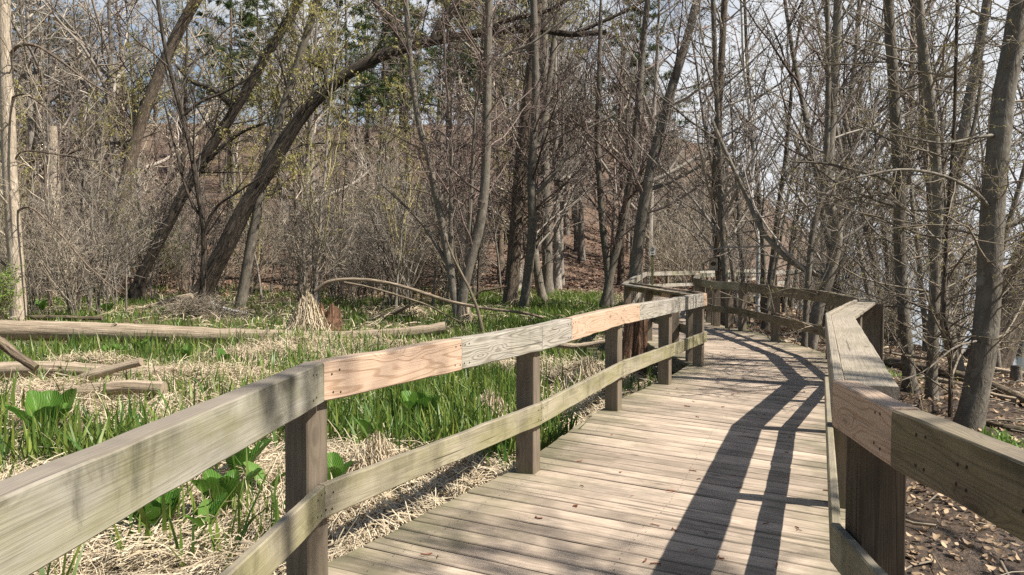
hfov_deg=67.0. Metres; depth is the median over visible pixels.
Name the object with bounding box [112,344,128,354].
skunk cabbage
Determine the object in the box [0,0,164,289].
oak tree
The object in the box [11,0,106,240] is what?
oak tree
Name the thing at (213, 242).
marsh shrub
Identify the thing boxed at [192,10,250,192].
alder tree
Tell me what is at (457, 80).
alder tree
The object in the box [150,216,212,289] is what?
marsh shrub
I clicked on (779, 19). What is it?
sky
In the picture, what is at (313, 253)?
marsh shrub
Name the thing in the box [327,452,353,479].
skunk cabbage
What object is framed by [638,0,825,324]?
alder tree
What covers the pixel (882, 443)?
wooden railing
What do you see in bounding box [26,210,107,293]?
marsh shrub
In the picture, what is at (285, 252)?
marsh shrub
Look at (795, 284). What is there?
marsh shrub
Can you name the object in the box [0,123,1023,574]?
ground
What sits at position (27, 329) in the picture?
fallen log
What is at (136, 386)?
fallen log
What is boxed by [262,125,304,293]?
sapling
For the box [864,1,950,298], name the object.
shore tree
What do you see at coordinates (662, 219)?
marsh shrub
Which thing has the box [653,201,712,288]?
marsh shrub
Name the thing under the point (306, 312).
straw tussock
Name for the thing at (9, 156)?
dead tree
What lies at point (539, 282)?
alder tree
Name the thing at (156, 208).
marsh shrub
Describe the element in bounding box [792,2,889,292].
shore tree
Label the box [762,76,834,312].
shore tree
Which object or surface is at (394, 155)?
sapling
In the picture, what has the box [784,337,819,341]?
fallen log
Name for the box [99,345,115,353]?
skunk cabbage
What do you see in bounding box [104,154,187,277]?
marsh shrub
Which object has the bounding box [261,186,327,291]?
marsh shrub
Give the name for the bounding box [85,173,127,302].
sapling
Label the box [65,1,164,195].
alder tree
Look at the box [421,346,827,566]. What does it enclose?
catkin litter
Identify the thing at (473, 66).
pine tree
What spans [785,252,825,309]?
marsh shrub
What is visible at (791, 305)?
shore tree
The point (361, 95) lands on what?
pine tree
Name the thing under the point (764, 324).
shore tree
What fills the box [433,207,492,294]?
marsh shrub
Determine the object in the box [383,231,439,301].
marsh shrub
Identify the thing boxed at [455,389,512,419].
straw tussock
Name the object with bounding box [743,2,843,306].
shore tree
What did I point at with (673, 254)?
marsh shrub
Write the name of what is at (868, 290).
shore tree
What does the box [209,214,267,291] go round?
marsh shrub
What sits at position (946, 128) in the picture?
shore tree
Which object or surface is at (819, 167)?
shore tree
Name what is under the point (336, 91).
oak tree
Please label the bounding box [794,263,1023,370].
water
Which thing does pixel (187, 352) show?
skunk cabbage
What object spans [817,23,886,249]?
shore tree
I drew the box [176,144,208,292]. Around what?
sapling
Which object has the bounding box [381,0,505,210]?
pine tree
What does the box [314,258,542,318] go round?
fallen limb
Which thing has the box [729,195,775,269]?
marsh shrub
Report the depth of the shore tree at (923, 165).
24.45 m
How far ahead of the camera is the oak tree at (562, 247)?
48.86 m
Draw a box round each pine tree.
[11,0,55,165]
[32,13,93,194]
[174,0,282,225]
[209,0,289,160]
[294,0,407,241]
[335,0,436,206]
[352,0,436,199]
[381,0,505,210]
[430,2,525,220]
[499,0,594,229]
[591,0,698,271]
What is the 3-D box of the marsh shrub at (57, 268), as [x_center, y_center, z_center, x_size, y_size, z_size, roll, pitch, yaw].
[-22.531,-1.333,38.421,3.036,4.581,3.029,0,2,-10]
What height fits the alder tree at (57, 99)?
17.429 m
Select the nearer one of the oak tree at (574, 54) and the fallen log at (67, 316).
the fallen log at (67, 316)
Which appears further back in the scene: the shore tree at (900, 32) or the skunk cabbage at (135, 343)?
the shore tree at (900, 32)
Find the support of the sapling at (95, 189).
on the ground at (974, 563)
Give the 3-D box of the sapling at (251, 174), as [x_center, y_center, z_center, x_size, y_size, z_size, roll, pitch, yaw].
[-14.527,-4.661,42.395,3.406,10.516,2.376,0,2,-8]
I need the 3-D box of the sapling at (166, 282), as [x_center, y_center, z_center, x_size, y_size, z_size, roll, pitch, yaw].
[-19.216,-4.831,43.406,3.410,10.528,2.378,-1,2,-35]
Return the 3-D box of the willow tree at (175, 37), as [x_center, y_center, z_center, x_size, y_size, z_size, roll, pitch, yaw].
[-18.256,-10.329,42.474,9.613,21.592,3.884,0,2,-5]
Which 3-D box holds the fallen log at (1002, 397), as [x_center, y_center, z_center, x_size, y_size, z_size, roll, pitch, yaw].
[6.951,1.523,11.513,0.294,0.152,2.718,0,2,0]
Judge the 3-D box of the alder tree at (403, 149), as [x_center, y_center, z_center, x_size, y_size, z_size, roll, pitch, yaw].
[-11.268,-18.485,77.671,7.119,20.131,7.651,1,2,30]
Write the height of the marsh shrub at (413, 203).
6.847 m
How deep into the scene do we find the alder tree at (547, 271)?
41.66 m
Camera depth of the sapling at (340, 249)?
31.39 m
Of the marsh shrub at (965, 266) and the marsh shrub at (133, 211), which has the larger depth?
the marsh shrub at (133, 211)
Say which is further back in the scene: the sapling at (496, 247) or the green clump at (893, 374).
the sapling at (496, 247)
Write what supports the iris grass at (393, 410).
on the ground at (974, 563)
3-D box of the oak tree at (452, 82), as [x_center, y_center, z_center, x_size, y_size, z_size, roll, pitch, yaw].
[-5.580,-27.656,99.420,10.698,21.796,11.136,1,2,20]
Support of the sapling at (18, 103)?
on the ground at (974, 563)
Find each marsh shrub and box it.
[0,158,87,314]
[0,163,65,310]
[0,178,121,315]
[0,181,48,268]
[0,222,51,287]
[1,127,168,315]
[2,208,83,299]
[4,169,68,284]
[17,138,103,228]
[23,199,136,308]
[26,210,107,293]
[27,151,105,251]
[33,222,88,297]
[40,163,132,267]
[62,178,90,270]
[62,197,165,309]
[63,182,134,234]
[65,154,146,233]
[66,202,162,294]
[69,197,169,296]
[87,155,188,298]
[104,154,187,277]
[108,142,201,286]
[116,183,147,249]
[121,224,169,291]
[146,160,244,267]
[149,164,246,278]
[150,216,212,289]
[151,189,220,280]
[161,242,196,294]
[167,187,200,258]
[183,206,266,296]
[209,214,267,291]
[213,197,306,296]
[228,181,294,279]
[260,223,308,281]
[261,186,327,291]
[268,166,357,298]
[272,177,354,299]
[273,184,316,262]
[282,130,399,296]
[287,169,377,302]
[301,125,372,234]
[320,176,377,232]
[323,184,388,290]
[326,117,471,307]
[326,198,389,278]
[326,219,376,308]
[327,169,429,309]
[329,209,398,300]
[332,200,385,297]
[333,170,434,296]
[344,145,434,295]
[344,207,404,294]
[369,135,439,275]
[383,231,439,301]
[399,171,448,250]
[403,179,502,301]
[408,160,477,275]
[411,152,503,299]
[411,213,488,306]
[413,164,501,283]
[430,151,555,275]
[430,197,496,295]
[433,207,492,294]
[464,233,498,282]
[607,154,706,287]
[617,209,698,287]
[642,171,712,289]
[647,220,696,287]
[653,162,705,269]
[653,169,710,282]
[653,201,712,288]
[655,189,709,282]
[659,172,736,279]
[661,207,702,282]
[673,169,744,280]
[697,225,742,280]
[710,225,784,324]
[728,196,774,281]
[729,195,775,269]
[741,204,820,311]
[775,184,878,294]
[775,231,854,318]
[784,262,847,320]
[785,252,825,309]
[791,238,844,301]
[794,225,893,312]
[801,207,928,340]
[802,221,869,296]
[840,192,928,304]
[843,185,975,336]
[852,228,928,346]
[858,193,977,341]
[885,232,966,347]
[920,182,1023,336]
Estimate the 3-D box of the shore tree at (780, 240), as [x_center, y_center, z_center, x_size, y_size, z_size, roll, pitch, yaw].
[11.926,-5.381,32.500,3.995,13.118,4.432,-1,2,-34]
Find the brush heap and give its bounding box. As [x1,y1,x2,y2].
[119,290,262,319]
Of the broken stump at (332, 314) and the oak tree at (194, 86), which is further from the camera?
the oak tree at (194, 86)
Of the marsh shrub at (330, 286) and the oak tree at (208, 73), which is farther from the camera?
the oak tree at (208, 73)
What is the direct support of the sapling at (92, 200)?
on the ground at (974, 563)
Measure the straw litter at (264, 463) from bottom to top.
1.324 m
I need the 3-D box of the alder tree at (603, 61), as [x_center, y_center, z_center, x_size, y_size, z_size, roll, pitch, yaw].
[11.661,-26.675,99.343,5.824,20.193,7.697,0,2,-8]
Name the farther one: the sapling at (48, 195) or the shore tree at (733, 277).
the sapling at (48, 195)
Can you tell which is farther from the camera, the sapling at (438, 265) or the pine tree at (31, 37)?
the pine tree at (31, 37)
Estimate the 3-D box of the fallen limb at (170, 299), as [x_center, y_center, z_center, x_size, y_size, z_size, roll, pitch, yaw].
[-14.159,0.583,32.038,1.885,0.681,0.260,0,2,0]
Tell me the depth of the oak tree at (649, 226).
45.17 m
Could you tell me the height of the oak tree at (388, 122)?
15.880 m
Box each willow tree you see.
[82,0,209,291]
[128,0,307,300]
[181,0,684,302]
[234,0,344,307]
[889,153,1023,369]
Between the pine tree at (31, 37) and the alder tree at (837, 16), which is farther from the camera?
the pine tree at (31, 37)
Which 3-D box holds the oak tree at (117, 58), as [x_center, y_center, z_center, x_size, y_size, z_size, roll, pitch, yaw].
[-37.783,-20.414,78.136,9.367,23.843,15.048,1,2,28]
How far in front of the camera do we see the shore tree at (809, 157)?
35.65 m
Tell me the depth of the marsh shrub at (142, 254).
43.02 m
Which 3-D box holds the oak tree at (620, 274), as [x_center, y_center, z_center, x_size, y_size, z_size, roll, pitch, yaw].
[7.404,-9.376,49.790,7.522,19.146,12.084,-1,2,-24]
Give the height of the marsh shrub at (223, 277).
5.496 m
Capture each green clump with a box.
[886,366,901,377]
[981,424,1023,448]
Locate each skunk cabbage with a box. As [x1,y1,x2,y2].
[4,390,72,433]
[35,299,47,311]
[61,388,76,418]
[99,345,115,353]
[100,302,113,313]
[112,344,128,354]
[123,511,138,526]
[130,339,147,350]
[138,488,181,529]
[176,344,190,361]
[185,492,227,529]
[190,468,261,511]
[215,348,230,360]
[225,438,271,477]
[243,461,284,491]
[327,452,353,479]
[351,417,386,441]
[401,390,440,419]
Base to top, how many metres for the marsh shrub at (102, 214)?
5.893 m
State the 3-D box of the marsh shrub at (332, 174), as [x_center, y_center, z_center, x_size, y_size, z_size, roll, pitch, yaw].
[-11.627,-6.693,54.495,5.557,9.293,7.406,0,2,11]
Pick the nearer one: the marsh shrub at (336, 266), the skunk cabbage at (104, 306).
the skunk cabbage at (104, 306)
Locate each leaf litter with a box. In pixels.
[32,198,802,304]
[85,304,1023,574]
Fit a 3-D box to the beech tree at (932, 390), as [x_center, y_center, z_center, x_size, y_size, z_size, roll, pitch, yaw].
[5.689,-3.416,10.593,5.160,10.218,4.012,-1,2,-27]
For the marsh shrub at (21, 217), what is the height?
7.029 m
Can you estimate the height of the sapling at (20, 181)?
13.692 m
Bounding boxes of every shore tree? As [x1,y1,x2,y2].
[640,0,772,306]
[682,30,767,319]
[698,0,848,311]
[718,0,933,292]
[730,0,861,329]
[739,1,834,308]
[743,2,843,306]
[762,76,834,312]
[767,0,966,340]
[775,0,946,298]
[775,76,835,252]
[779,24,855,269]
[780,51,841,307]
[789,0,993,340]
[790,90,853,249]
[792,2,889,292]
[804,0,938,325]
[809,2,901,318]
[810,0,920,277]
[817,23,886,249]
[822,18,957,341]
[834,61,893,276]
[844,0,1005,351]
[853,0,1022,261]
[856,13,964,350]
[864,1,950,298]
[865,81,922,300]
[880,4,989,246]
[882,67,979,266]
[886,0,992,353]
[923,7,1023,268]
[940,41,1023,367]
[961,22,1023,356]
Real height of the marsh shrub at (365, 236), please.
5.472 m
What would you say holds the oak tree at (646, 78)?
on the ground at (974, 563)
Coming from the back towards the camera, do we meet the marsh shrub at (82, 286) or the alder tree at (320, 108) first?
the alder tree at (320, 108)
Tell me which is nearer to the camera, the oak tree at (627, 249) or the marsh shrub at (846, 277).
the marsh shrub at (846, 277)
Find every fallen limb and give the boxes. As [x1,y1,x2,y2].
[0,336,38,371]
[71,357,143,383]
[147,293,193,307]
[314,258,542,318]
[344,281,468,325]
[366,304,421,320]
[468,285,506,300]
[555,337,622,348]
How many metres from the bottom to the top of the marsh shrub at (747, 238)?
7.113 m
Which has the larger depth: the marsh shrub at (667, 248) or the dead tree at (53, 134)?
the marsh shrub at (667, 248)
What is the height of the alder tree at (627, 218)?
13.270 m
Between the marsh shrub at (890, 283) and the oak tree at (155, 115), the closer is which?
the marsh shrub at (890, 283)
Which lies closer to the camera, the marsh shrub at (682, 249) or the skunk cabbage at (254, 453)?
the skunk cabbage at (254, 453)
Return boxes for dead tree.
[0,0,120,320]
[46,126,65,296]
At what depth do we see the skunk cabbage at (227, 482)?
5.49 m
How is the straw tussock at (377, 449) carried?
on the ground at (974, 563)
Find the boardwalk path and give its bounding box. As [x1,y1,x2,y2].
[328,284,844,574]
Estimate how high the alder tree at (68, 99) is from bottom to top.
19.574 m
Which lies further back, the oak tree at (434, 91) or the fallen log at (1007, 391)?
the oak tree at (434, 91)
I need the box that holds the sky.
[11,0,1023,262]
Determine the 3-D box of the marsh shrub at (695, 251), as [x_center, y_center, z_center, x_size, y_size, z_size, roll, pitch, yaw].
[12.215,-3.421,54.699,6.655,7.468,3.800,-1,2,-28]
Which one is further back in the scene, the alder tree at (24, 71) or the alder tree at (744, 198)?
the alder tree at (744, 198)
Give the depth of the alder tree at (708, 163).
57.16 m
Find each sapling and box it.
[0,13,96,310]
[0,78,46,273]
[0,115,39,210]
[0,135,37,265]
[0,157,35,206]
[15,100,42,271]
[18,78,75,271]
[23,161,47,299]
[28,69,96,292]
[38,52,118,306]
[58,101,109,252]
[59,93,133,299]
[61,158,85,234]
[65,125,108,289]
[66,122,125,308]
[69,150,112,296]
[82,93,143,285]
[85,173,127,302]
[92,161,150,316]
[96,0,265,303]
[133,72,202,295]
[138,121,192,288]
[169,93,232,288]
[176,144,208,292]
[200,50,271,300]
[221,108,275,261]
[223,92,280,267]
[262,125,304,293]
[273,107,341,289]
[275,79,322,302]
[279,0,362,302]
[294,104,361,304]
[297,101,374,300]
[301,146,340,292]
[315,109,367,291]
[315,114,362,306]
[352,75,399,293]
[359,106,413,307]
[370,41,432,310]
[370,106,406,287]
[374,120,418,295]
[388,77,426,259]
[389,153,424,301]
[400,44,482,306]
[407,107,447,285]
[413,186,433,299]
[418,181,441,295]
[427,95,478,301]
[434,128,476,231]
[454,79,504,299]
[461,92,510,294]
[490,35,548,243]
[496,1,569,259]
[499,149,540,272]
[719,0,921,347]
[797,0,1023,417]
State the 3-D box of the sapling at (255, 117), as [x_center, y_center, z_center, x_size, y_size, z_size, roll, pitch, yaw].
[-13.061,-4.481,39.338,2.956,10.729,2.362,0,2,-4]
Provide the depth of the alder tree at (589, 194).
82.91 m
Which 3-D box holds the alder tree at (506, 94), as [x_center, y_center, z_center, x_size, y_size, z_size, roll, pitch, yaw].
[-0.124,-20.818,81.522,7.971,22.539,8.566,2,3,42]
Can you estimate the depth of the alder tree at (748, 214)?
70.21 m
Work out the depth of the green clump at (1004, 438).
8.15 m
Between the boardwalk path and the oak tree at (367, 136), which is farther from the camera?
the oak tree at (367, 136)
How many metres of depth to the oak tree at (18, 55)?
85.26 m
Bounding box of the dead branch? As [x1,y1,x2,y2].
[445,236,483,331]
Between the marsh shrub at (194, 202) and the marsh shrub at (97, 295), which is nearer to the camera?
the marsh shrub at (97, 295)
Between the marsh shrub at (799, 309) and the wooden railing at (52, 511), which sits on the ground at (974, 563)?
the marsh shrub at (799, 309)
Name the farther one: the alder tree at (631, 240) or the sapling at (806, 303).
the alder tree at (631, 240)
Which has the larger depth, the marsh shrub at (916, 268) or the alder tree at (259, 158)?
the alder tree at (259, 158)
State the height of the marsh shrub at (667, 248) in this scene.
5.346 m
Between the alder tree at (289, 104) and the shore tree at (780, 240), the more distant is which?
the alder tree at (289, 104)
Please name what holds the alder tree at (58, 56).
on the ground at (974, 563)
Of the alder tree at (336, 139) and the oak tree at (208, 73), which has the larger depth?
the oak tree at (208, 73)
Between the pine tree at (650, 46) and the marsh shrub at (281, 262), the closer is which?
the marsh shrub at (281, 262)
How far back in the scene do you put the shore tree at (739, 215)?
26.51 m
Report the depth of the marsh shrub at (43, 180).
52.55 m
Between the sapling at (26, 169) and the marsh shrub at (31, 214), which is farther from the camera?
the marsh shrub at (31, 214)
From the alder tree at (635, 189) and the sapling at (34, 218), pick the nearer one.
the sapling at (34, 218)
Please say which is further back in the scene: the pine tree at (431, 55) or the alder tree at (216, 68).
the alder tree at (216, 68)
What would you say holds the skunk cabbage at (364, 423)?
on the ground at (974, 563)
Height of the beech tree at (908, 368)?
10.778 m
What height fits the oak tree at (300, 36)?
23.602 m
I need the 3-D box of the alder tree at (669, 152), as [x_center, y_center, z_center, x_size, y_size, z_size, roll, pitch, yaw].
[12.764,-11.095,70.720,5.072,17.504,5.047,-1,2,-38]
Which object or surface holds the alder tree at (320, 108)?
on the ground at (974, 563)
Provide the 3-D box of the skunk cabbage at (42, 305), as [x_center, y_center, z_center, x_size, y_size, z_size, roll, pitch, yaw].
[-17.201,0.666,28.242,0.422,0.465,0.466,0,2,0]
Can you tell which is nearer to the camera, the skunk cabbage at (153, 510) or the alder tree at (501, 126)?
the skunk cabbage at (153, 510)
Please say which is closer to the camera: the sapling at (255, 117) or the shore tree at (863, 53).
the shore tree at (863, 53)
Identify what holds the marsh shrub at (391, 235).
on the ground at (974, 563)
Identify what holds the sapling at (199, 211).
on the ground at (974, 563)
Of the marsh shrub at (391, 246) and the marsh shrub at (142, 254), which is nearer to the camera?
the marsh shrub at (391, 246)
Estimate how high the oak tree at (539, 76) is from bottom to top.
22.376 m
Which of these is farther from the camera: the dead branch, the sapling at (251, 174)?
the sapling at (251, 174)
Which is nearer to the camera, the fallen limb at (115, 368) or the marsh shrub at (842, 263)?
the fallen limb at (115, 368)
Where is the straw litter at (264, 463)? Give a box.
[0,284,657,574]
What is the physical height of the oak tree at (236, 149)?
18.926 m
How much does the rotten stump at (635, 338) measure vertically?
1.421 m
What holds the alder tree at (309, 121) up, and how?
on the ground at (974, 563)
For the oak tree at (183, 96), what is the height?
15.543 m
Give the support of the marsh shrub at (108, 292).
on the ground at (974, 563)
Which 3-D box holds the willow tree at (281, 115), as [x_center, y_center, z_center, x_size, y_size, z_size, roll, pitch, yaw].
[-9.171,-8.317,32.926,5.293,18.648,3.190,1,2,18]
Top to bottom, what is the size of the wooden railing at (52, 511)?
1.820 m
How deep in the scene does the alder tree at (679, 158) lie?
62.33 m
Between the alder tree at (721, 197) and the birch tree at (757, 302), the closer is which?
the alder tree at (721, 197)
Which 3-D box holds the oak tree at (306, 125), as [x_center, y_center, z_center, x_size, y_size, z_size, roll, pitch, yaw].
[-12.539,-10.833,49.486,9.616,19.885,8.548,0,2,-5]
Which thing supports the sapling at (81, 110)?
on the ground at (974, 563)
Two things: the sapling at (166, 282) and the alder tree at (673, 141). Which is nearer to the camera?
the sapling at (166, 282)
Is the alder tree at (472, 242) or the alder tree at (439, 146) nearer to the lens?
the alder tree at (472, 242)
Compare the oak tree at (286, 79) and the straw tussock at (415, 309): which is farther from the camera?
the oak tree at (286, 79)
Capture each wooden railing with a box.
[0,268,767,574]
[693,270,1023,574]
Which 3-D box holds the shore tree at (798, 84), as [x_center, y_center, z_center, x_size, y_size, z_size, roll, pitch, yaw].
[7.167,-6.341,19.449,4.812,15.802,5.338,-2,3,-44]
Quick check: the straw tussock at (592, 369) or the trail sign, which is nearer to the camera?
the straw tussock at (592, 369)
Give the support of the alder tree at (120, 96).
on the ground at (974, 563)
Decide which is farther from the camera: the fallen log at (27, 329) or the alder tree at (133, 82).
the alder tree at (133, 82)
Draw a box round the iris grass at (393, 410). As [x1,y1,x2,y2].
[0,282,678,574]
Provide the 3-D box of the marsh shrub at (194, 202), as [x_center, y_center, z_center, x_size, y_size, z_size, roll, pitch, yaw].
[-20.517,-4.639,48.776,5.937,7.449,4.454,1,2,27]
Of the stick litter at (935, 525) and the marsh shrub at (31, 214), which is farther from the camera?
the marsh shrub at (31, 214)
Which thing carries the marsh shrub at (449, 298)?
on the ground at (974, 563)
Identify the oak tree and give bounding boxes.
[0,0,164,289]
[0,122,40,170]
[11,0,98,221]
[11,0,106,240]
[11,5,52,123]
[12,0,214,255]
[13,0,123,178]
[17,0,123,202]
[52,0,207,156]
[68,0,250,266]
[84,13,179,184]
[128,2,197,184]
[153,49,225,138]
[158,0,286,160]
[160,8,273,209]
[210,0,336,222]
[227,0,388,194]
[232,0,392,270]
[235,0,344,127]
[270,1,359,171]
[310,16,360,165]
[315,51,405,201]
[337,17,382,156]
[338,1,402,196]
[354,31,427,164]
[368,4,440,194]
[372,53,415,173]
[418,10,474,169]
[419,2,493,148]
[434,0,587,273]
[439,57,507,169]
[465,4,579,177]
[471,0,626,289]
[494,1,614,235]
[500,1,616,194]
[501,17,608,284]
[510,51,581,252]
[539,24,626,252]
[550,0,677,260]
[559,0,646,138]
[561,0,677,284]
[568,0,763,283]
[572,8,666,252]
[587,0,654,137]
[608,85,708,243]
[624,44,691,144]
[646,66,700,174]
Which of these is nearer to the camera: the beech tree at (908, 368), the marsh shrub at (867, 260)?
the beech tree at (908, 368)
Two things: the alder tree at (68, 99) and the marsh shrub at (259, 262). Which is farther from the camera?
the alder tree at (68, 99)
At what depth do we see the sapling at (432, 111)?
44.16 m
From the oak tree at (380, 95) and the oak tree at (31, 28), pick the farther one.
the oak tree at (380, 95)
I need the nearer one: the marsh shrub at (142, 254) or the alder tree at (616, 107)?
the marsh shrub at (142, 254)
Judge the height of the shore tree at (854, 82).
12.868 m
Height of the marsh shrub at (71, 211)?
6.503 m
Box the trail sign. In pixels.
[650,247,654,284]
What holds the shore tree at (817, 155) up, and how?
on the ground at (974, 563)
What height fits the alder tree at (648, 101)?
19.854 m
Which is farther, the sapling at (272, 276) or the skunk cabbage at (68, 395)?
the sapling at (272, 276)
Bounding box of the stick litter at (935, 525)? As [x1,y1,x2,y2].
[733,319,1023,574]
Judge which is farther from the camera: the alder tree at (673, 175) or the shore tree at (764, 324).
the alder tree at (673, 175)
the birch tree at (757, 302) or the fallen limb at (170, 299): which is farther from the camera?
the fallen limb at (170, 299)
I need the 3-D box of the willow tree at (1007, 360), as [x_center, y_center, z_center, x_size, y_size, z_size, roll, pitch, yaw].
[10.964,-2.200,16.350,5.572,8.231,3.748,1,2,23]
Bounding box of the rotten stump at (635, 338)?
[622,302,648,383]
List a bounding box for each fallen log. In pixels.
[0,320,446,343]
[0,361,173,380]
[7,380,166,402]
[24,315,102,320]
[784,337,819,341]
[883,357,1023,403]
[922,375,1019,403]
[964,363,1023,377]
[986,420,1023,433]
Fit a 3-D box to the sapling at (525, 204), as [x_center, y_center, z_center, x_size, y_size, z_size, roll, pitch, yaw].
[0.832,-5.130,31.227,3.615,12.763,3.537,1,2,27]
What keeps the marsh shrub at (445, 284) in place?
on the ground at (974, 563)
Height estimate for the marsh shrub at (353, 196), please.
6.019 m
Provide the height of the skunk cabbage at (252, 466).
0.232 m
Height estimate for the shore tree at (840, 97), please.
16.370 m
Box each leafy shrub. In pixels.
[0,260,28,319]
[134,224,196,287]
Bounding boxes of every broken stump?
[319,302,342,330]
[462,306,475,323]
[1009,365,1022,382]
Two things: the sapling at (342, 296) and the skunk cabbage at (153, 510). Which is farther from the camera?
the sapling at (342, 296)
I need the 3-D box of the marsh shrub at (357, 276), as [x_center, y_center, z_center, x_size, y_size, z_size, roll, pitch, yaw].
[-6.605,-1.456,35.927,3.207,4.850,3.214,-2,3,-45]
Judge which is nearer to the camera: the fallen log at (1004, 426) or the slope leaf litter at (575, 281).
the fallen log at (1004, 426)
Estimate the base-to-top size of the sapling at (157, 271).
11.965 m
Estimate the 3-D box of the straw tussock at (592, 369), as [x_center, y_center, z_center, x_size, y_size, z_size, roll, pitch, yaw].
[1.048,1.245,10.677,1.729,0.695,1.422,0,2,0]
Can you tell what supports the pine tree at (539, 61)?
on the ground at (974, 563)
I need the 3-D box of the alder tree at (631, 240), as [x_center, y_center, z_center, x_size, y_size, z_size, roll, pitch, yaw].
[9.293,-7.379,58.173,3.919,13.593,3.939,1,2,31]
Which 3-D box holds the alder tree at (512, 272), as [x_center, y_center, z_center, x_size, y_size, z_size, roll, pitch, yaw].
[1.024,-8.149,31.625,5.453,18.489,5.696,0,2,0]
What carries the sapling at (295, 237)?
on the ground at (974, 563)
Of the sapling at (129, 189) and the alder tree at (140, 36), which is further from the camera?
the alder tree at (140, 36)
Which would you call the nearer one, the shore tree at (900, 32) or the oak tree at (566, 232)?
the shore tree at (900, 32)
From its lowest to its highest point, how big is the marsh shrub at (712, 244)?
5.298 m
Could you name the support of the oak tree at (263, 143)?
on the ground at (974, 563)
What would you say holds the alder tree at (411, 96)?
on the ground at (974, 563)
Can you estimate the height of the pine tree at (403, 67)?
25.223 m
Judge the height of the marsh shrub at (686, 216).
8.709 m
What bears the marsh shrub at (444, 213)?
on the ground at (974, 563)
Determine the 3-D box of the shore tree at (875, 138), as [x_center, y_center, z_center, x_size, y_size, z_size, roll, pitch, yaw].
[9.384,-2.476,19.479,2.532,8.377,2.640,-1,2,-22]
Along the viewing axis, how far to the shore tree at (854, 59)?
22.27 m
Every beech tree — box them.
[704,0,1023,399]
[719,0,1023,393]
[800,0,1023,430]
[837,0,1023,371]
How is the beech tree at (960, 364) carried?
on the ground at (974, 563)
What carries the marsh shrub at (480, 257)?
on the ground at (974, 563)
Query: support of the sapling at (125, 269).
on the ground at (974, 563)
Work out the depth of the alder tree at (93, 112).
64.11 m
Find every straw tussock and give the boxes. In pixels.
[277,289,336,330]
[343,430,433,479]
[389,305,426,316]
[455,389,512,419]
[541,355,637,405]
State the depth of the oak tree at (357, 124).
72.49 m
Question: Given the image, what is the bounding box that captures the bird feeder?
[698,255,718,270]
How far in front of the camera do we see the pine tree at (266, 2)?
88.01 m
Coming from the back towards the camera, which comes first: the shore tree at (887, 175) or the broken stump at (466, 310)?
the shore tree at (887, 175)
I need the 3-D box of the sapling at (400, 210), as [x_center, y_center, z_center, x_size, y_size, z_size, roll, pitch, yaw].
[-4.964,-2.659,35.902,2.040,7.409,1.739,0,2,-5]
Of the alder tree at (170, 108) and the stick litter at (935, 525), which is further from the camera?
the alder tree at (170, 108)
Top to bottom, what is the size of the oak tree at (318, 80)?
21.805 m
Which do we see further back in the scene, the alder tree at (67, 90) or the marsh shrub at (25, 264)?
the alder tree at (67, 90)
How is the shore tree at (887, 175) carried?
on the ground at (974, 563)
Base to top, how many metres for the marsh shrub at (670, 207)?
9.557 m
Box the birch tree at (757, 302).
[690,0,824,311]
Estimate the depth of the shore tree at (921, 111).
18.14 m
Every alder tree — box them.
[12,1,67,197]
[12,2,66,164]
[13,38,23,151]
[23,30,90,185]
[34,0,121,207]
[43,10,68,147]
[44,3,95,197]
[52,6,105,192]
[54,12,150,262]
[57,0,97,171]
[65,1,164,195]
[76,39,124,222]
[95,12,129,137]
[99,0,188,278]
[107,26,190,246]
[113,37,134,153]
[121,1,168,138]
[130,20,204,225]
[144,4,210,163]
[159,44,194,157]
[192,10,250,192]
[194,7,256,176]
[196,29,248,184]
[221,0,381,285]
[236,58,273,165]
[259,1,320,191]
[260,27,344,198]
[263,6,327,230]
[283,14,340,164]
[319,83,351,188]
[350,29,395,188]
[354,0,573,319]
[367,19,437,170]
[407,26,426,135]
[416,3,482,198]
[418,45,457,186]
[426,42,477,178]
[440,0,573,289]
[453,47,509,187]
[463,0,619,309]
[474,0,595,301]
[476,0,610,293]
[476,49,510,172]
[477,0,604,305]
[492,1,524,192]
[492,46,565,279]
[503,47,565,215]
[525,0,707,308]
[558,39,594,218]
[578,22,597,153]
[579,24,638,254]
[582,51,606,205]
[592,0,802,325]
[594,1,618,118]
[604,0,776,302]
[606,102,670,247]
[607,117,631,264]
[609,62,688,213]
[609,100,648,259]
[626,93,681,271]
[636,86,696,270]
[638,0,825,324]
[647,75,678,258]
[656,94,705,275]
[657,132,692,263]
[659,81,689,204]
[671,145,693,241]
[672,61,746,278]
[672,66,761,269]
[674,111,743,230]
[679,0,984,348]
[682,119,710,237]
[733,167,768,260]
[735,151,757,261]
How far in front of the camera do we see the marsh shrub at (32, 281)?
27.38 m
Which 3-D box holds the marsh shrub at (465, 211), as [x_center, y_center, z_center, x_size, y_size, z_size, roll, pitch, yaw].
[-1.616,-3.616,41.417,7.073,8.875,5.307,1,2,18]
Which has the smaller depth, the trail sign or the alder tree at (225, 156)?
the trail sign
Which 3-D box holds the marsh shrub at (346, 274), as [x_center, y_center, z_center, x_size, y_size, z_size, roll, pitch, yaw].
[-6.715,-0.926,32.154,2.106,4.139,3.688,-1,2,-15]
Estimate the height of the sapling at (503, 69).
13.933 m
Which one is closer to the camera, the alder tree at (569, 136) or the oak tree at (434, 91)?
the alder tree at (569, 136)
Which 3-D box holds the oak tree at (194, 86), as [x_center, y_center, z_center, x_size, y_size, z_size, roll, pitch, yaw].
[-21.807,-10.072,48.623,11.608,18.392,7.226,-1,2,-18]
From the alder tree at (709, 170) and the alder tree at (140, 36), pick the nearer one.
the alder tree at (709, 170)
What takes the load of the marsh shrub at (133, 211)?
on the ground at (974, 563)
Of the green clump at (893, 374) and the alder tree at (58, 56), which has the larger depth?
the alder tree at (58, 56)

